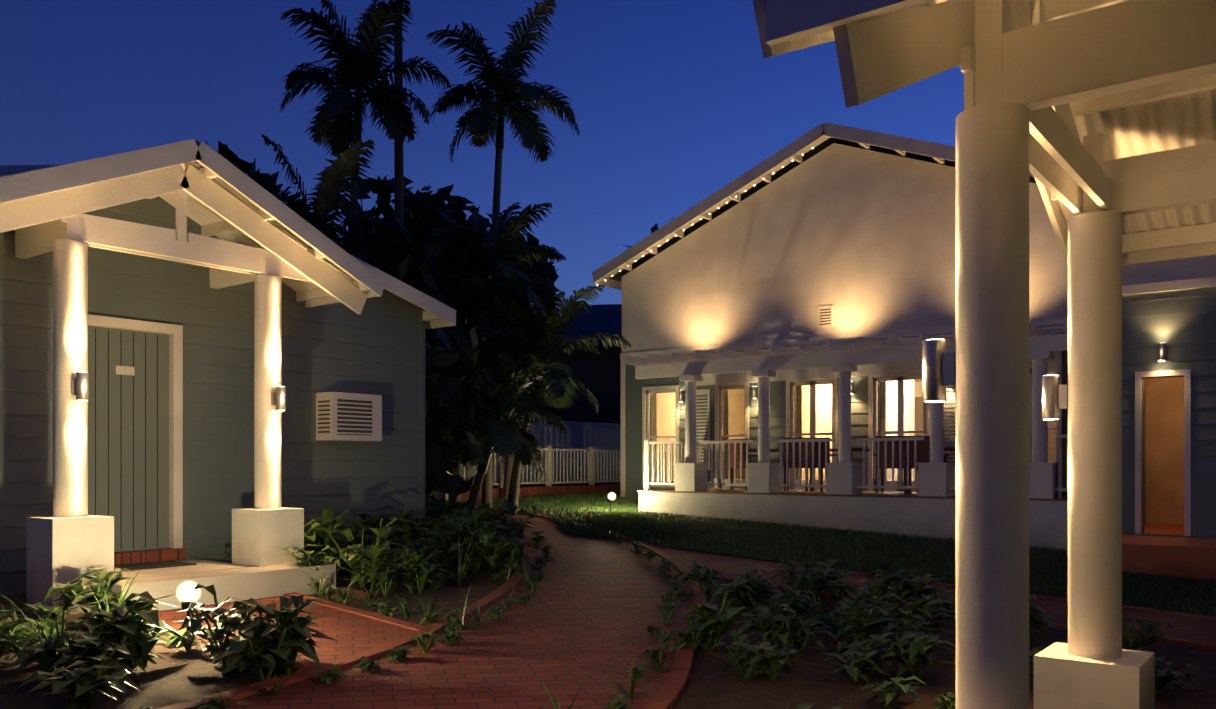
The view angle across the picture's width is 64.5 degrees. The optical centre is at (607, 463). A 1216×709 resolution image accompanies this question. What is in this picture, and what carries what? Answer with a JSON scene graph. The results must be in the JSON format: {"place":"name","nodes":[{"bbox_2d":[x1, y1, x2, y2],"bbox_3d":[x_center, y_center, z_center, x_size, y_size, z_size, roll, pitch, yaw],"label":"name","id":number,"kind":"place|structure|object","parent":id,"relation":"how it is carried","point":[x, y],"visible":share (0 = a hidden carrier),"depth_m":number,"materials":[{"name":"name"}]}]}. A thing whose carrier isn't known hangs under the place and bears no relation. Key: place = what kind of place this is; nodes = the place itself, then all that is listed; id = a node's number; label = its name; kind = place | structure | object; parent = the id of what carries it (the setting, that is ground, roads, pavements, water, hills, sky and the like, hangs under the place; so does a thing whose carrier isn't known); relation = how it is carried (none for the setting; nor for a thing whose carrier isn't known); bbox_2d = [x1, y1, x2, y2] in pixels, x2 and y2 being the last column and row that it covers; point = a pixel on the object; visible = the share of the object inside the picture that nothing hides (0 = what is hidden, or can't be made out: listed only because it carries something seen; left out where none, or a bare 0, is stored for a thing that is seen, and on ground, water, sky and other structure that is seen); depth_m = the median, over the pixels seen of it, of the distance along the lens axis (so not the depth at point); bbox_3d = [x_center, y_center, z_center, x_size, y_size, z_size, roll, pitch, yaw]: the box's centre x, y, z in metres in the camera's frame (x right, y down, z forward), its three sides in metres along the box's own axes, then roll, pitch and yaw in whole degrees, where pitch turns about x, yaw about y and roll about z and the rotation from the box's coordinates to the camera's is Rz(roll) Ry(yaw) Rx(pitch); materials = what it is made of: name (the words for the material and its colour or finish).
{"place":"outdoors","nodes":[
{"label":"outdoors","id":0,"kind":"place"},
{"bbox_2d":[0,0,963,315],"label":"sky","id":1,"kind":"structure","parent":0,"point":[672,102],"materials":[{"name":"blue"}]},
{"bbox_2d":[0,482,1215,708],"bbox_3d":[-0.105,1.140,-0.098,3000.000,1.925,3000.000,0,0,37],"label":"ground","id":2,"kind":"structure","parent":0,"point":[182,674],"depth_m":6.20,"materials":[{"name":"soil"}]},
{"bbox_2d":[181,596,195,645],"bbox_3d":[-2.756,1.049,6.320,0.110,0.468,0.099,0,0,37],"label":"spike light","id":3,"kind":"object","parent":2,"relation":"on","point":[185,603],"visible":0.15,"depth_m":6.29,"materials":[{"name":"black metal"}]},
{"bbox_2d":[177,581,201,598],"bbox_3d":[-2.762,0.846,6.340,0.170,0.170,0.170,0,0,37],"label":"globe","id":4,"kind":"object","parent":3,"relation":"on","point":[188,592],"visible":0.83,"depth_m":6.27,"materials":[{"name":"white glass"}]},
{"bbox_2d":[0,139,456,614],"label":"cottage","id":5,"kind":"structure","parent":2,"relation":"on","point":[207,352],"depth_m":8.93,"materials":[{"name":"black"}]},
{"bbox_2d":[205,140,672,510],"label":"trees","id":6,"kind":"object","parent":2,"relation":"on","point":[461,343],"visible":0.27,"depth_m":15.89,"materials":[{"name":"green plant"}]},
{"bbox_2d":[262,0,631,514],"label":"palms","id":7,"kind":"object","parent":2,"relation":"on","point":[526,379],"visible":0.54,"depth_m":16.61,"materials":[{"name":"green plant"}]},
{"bbox_2d":[440,419,620,502],"bbox_3d":[-1.414,0.158,23.532,3.770,2.690,24.000,0,0,37],"label":"fence","id":8,"kind":"object","parent":2,"relation":"on","point":[585,452],"visible":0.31,"depth_m":25.25,"materials":[{"name":"wood"}]},
{"bbox_2d":[540,304,621,423],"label":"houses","id":9,"kind":"structure","parent":2,"relation":"on","point":[598,375],"depth_m":39.01,"materials":[{"name":"grey"}]},
{"bbox_2d":[0,495,1200,708],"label":"plants","id":10,"kind":"object","parent":2,"relation":"on","point":[476,541],"visible":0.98,"depth_m":6.81,"materials":[{"name":"green plant"}]},
{"bbox_2d":[592,122,1215,583],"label":"house","id":11,"kind":"structure","parent":2,"relation":"on","point":[788,310],"depth_m":16.53,"materials":[{"name":"white paint"}]},
{"bbox_2d":[752,0,1215,708],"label":"porch","id":12,"kind":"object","parent":2,"relation":"on","point":[1096,118],"visible":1,"depth_m":3.33,"materials":[{"name":"white"}]},
{"bbox_2d":[157,507,1215,708],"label":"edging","id":13,"kind":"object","parent":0,"point":[569,631],"depth_m":7.10,"materials":[{"name":"brick"}]},
{"bbox_2d":[442,491,1215,615],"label":"grass","id":14,"kind":"structure","parent":0,"point":[621,524],"depth_m":12.99,"materials":[{"name":"green plant"}]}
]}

